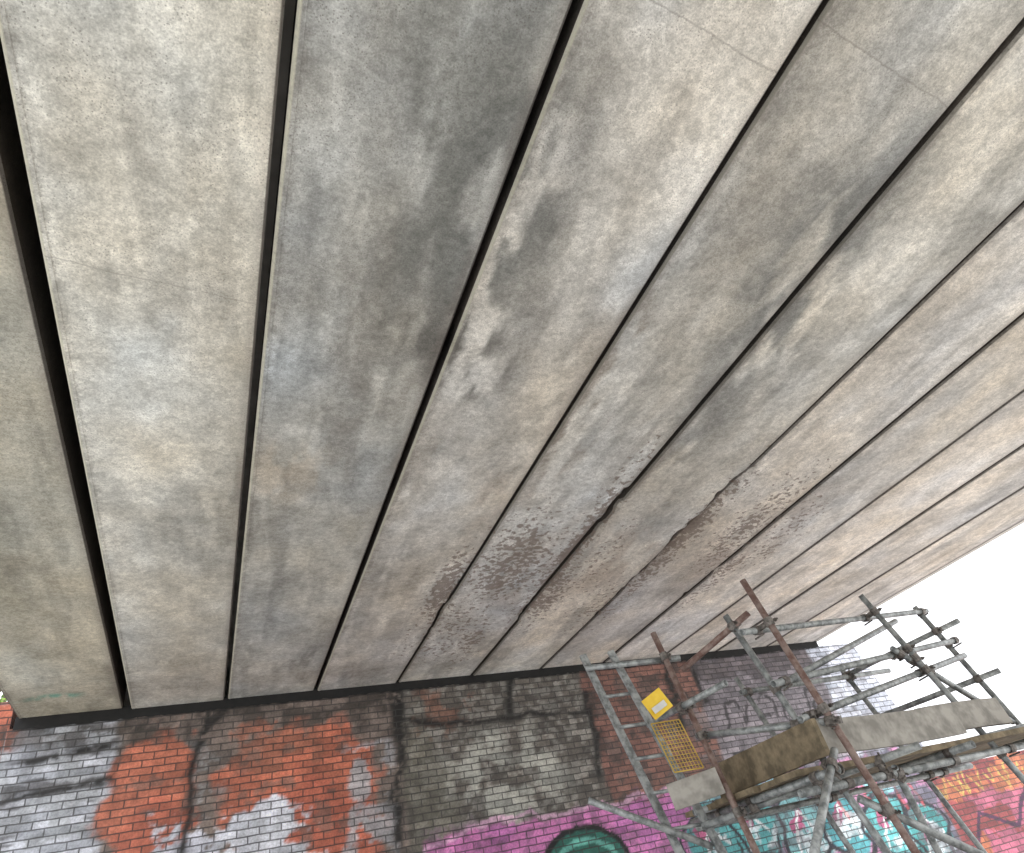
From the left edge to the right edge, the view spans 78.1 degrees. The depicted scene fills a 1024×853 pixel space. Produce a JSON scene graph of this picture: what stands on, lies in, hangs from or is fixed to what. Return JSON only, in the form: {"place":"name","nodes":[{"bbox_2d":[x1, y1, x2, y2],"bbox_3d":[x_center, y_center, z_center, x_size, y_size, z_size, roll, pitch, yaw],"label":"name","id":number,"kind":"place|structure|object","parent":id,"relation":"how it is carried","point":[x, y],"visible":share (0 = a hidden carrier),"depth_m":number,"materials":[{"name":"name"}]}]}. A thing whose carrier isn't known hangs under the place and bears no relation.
{"place":"outdoors","nodes":[
{"label":"outdoors","id":0,"kind":"place"},
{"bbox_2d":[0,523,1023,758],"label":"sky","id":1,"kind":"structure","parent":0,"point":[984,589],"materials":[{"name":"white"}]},
{"label":"ground","id":2,"kind":"structure","parent":0,"visible":0},
{"bbox_2d":[0,690,7,701],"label":"tree","id":3,"kind":"object","parent":2,"relation":"on","point":[3,699],"visible":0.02,"depth_m":8.86,"materials":[{"name":"green plant"}]},
{"bbox_2d":[0,643,1023,852],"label":"brick abutment wall","id":4,"kind":"structure","parent":2,"relation":"on","point":[525,765],"depth_m":7.81,"materials":[{"name":"brick"}]},
{"bbox_2d":[123,672,472,706],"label":"ballast wall","id":5,"kind":"structure","parent":4,"relation":"on","point":[127,701],"depth_m":7.66,"materials":[{"name":"concrete"}]},
{"bbox_2d":[13,641,818,729],"bbox_3d":[-0.105,3.601,8.984,11.400,0.153,0.397,3,-40,-21],"label":"bearing seal","id":6,"kind":"object","parent":4,"relation":"on","point":[49,721],"visible":0.71,"depth_m":7.88,"materials":[{"name":"black rubber"}]},
{"bbox_2d":[579,650,727,852],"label":"access ladder","id":7,"kind":"object","parent":2,"relation":"on","point":[651,793],"visible":0.7,"depth_m":4.99,"materials":[{"name":"grey metal"}]},
{"bbox_2d":[585,579,1023,852],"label":"scaffolding","id":8,"kind":"object","parent":2,"relation":"on","point":[807,737],"visible":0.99,"depth_m":4.64,"materials":[{"name":"metal"}]},
{"bbox_3d":[6.189,-1.791,0.601,0.800,4.300,0.800,3,-40,-21],"label":"pier","id":9,"kind":"object","parent":2,"relation":"on","visible":0},
{"bbox_2d":[604,312,1023,661],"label":"beam","id":10,"kind":"structure","parent":9,"relation":"on","point":[983,383],"depth_m":6.26,"materials":[{"name":"concrete"}]},
{"bbox_3d":[0.223,-2.093,-1.697,0.800,4.300,0.800,3,-40,-21],"label":"pier","id":11,"kind":"object","parent":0,"visible":0},
{"bbox_2d":[0,37,126,718],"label":"beam","id":12,"kind":"structure","parent":11,"relation":"on","point":[56,649],"depth_m":4.27,"materials":[{"name":"concrete"}]},
{"bbox_2d":[1,0,1023,689],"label":"deck slab","id":13,"kind":"structure","parent":12,"relation":"on","point":[281,90],"depth_m":3.54,"materials":[{"name":"concrete"}]},
{"bbox_2d":[228,0,571,698],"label":"beam","id":14,"kind":"structure","parent":13,"relation":"attached to","point":[405,122],"depth_m":3.19,"materials":[{"name":"concrete"}]},
{"bbox_2d":[317,0,822,690],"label":"beam","id":15,"kind":"structure","parent":13,"relation":"attached to","point":[637,120],"depth_m":3.42,"materials":[{"name":"concrete"}]},
{"bbox_2d":[473,18,1023,675],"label":"beam","id":16,"kind":"structure","parent":13,"relation":"attached to","point":[945,202],"depth_m":4.33,"materials":[{"name":"concrete"}]},
{"bbox_2d":[541,201,1023,667],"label":"beam","id":17,"kind":"structure","parent":13,"relation":"attached to","point":[972,303],"depth_m":5.35,"materials":[{"name":"concrete"}]},
{"bbox_2d":[667,390,1023,654],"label":"beam","id":18,"kind":"structure","parent":13,"relation":"attached to","point":[992,438],"depth_m":7.09,"materials":[{"name":"concrete"}]},
{"bbox_2d":[717,444,1023,650],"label":"beam","id":19,"kind":"structure","parent":13,"relation":"attached to","point":[988,487],"depth_m":7.90,"materials":[{"name":"concrete"}]},
{"bbox_2d":[815,520,1023,641],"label":"edge fascia","id":20,"kind":"structure","parent":13,"relation":"attached to","point":[942,568],"depth_m":9.17,"materials":[{"name":"concrete"}]},
{"bbox_2d":[0,0,284,708],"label":"beam","id":21,"kind":"structure","parent":11,"relation":"on","point":[146,129],"depth_m":2.97,"materials":[{"name":"concrete"}]},
{"bbox_3d":[8.985,-1.650,1.679,0.800,4.300,0.800,3,-40,-21],"label":"pier","id":22,"kind":"object","parent":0,"visible":0},
{"bbox_2d":[767,486,1023,645],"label":"beam","id":23,"kind":"structure","parent":22,"relation":"on","point":[1002,515],"depth_m":8.71,"materials":[{"name":"concrete"}]},
{"bbox_3d":[3.206,-1.942,-0.548,0.800,4.300,0.800,3,-40,-21],"label":"pier","id":24,"kind":"object","parent":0,"visible":0},
{"bbox_2d":[398,0,1023,681],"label":"beam","id":25,"kind":"structure","parent":24,"relation":"on","point":[854,106],"depth_m":3.65,"materials":[{"name":"concrete"}]}
]}

